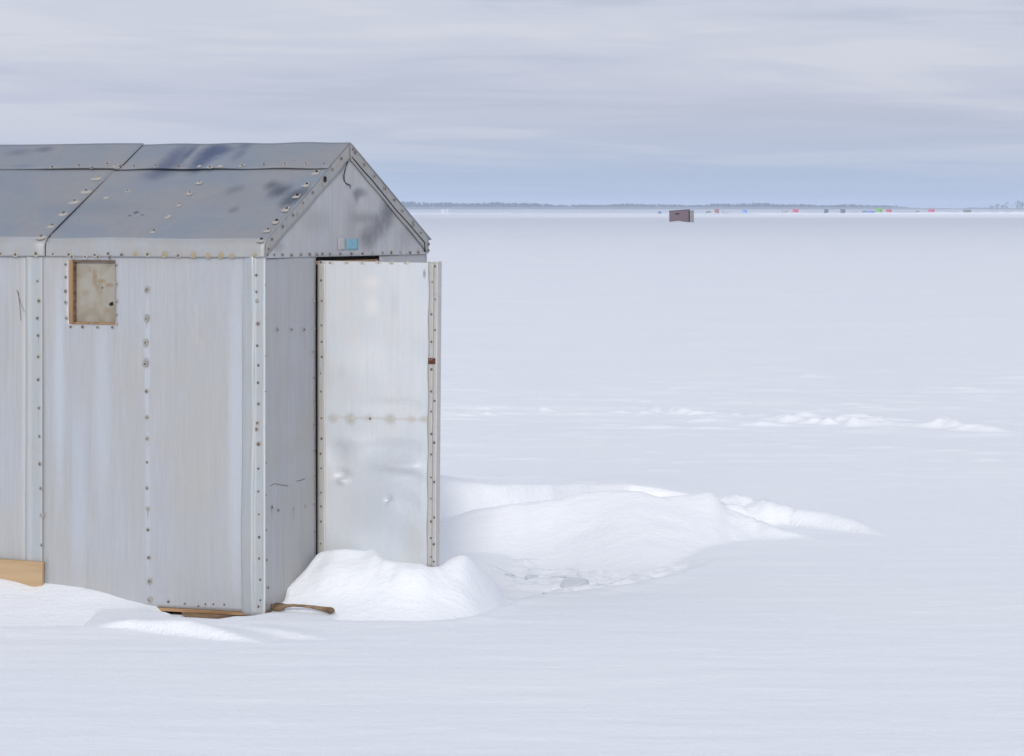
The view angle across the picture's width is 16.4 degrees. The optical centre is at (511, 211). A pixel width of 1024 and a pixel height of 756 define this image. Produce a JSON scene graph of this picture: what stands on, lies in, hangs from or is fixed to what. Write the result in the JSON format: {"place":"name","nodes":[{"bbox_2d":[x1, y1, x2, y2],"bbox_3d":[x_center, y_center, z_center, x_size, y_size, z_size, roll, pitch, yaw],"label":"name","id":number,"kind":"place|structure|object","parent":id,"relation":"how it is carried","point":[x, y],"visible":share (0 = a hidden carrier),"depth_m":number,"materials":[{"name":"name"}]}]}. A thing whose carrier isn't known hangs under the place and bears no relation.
{"place":"outdoors","nodes":[
{"label":"outdoors","id":0,"kind":"place"},
{"bbox_2d":[0,212,1023,755],"bbox_3d":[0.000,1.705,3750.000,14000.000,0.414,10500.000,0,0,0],"label":"ground","id":1,"kind":"structure","parent":0,"point":[760,478],"depth_m":18.99,"materials":[{"name":"white snow"}]},
{"bbox_2d":[0,559,43,586],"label":"wooden board","id":2,"kind":"object","parent":1,"relation":"on","point":[29,573],"visible":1,"depth_m":16.38,"materials":[{"name":"brown wood"}]},
{"bbox_2d":[0,142,441,618],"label":"ice fishing hut","id":3,"kind":"object","parent":1,"relation":"on","point":[220,380],"visible":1,"depth_m":16.24,"materials":[{"name":"metal"}]},
{"bbox_2d":[69,260,114,324],"bbox_3d":[-1.920,0.372,16.283,0.247,0.295,0.035,0,0,24],"label":"window","id":4,"kind":"structure","parent":3,"relation":"in","point":[91,282],"depth_m":16.30,"materials":[{"name":"brown wood"}]},
{"bbox_2d":[317,261,441,566],"bbox_3d":[-0.612,0.924,16.258,0.622,1.394,0.053,0,0,24],"label":"door","id":5,"kind":"structure","parent":3,"relation":"in","point":[379,323],"depth_m":16.25,"materials":[{"name":"silver metal"}]},
{"bbox_2d":[270,603,334,613],"bbox_3d":[-0.937,1.780,15.885,0.334,0.039,0.040,0,0,29],"label":"wooden stick","id":6,"kind":"object","parent":1,"relation":"on","point":[283,606],"visible":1,"depth_m":15.88,"materials":[{"name":"brown wood"}]},
{"bbox_2d":[490,564,526,579],"bbox_3d":[-0.032,1.832,18.035,0.258,0.105,0.084,1,2,37],"label":"ice chunk","id":7,"kind":"object","parent":1,"relation":"on","point":[514,576],"visible":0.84,"depth_m":17.98,"materials":[{"name":"white ice"}]},
{"bbox_2d":[525,574,538,578],"bbox_3d":[0.112,1.883,18.103,0.097,0.044,0.100,-1,14,-7],"label":"ice chunk","id":8,"kind":"object","parent":1,"relation":"on","point":[527,576],"visible":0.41,"depth_m":18.11,"materials":[{"name":"white ice"}]},
{"bbox_2d":[543,575,588,587],"bbox_3d":[0.268,1.847,17.728,0.230,0.047,0.159,16,16,33],"label":"ice chunk","id":9,"kind":"object","parent":1,"relation":"on","point":[567,582],"visible":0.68,"depth_m":17.69,"materials":[{"name":"white ice"}]},
{"bbox_2d":[669,209,693,221],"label":"wooden shack","id":10,"kind":"structure","parent":1,"relation":"on","point":[686,215],"depth_m":577.37,"materials":[{"name":"wood"}]},
{"bbox_2d":[690,210,693,221],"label":"door","id":11,"kind":"structure","parent":10,"relation":"in","point":[691,211],"depth_m":576.88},
{"bbox_2d":[401,201,1023,212],"bbox_3d":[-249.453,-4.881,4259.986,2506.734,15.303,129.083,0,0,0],"label":"wood","id":12,"kind":"object","parent":1,"relation":"on","point":[491,207],"visible":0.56,"depth_m":4213.40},
{"bbox_2d":[412,212,1023,217],"bbox_3d":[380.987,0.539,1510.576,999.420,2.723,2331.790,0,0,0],"label":"snow bank","id":13,"kind":"structure","parent":1,"relation":"on","point":[493,215],"depth_m":1774.56,"materials":[{"name":"white snow"}]},
{"bbox_2d":[875,208,882,211],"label":"fishing hut","id":14,"kind":"object","parent":1,"relation":"on","point":[878,209],"visible":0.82,"depth_m":2342.31,"materials":[{"name":"green"}]},
{"bbox_2d":[0,0,1023,208],"label":"sky","id":15,"kind":"structure","parent":0,"point":[901,103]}
]}

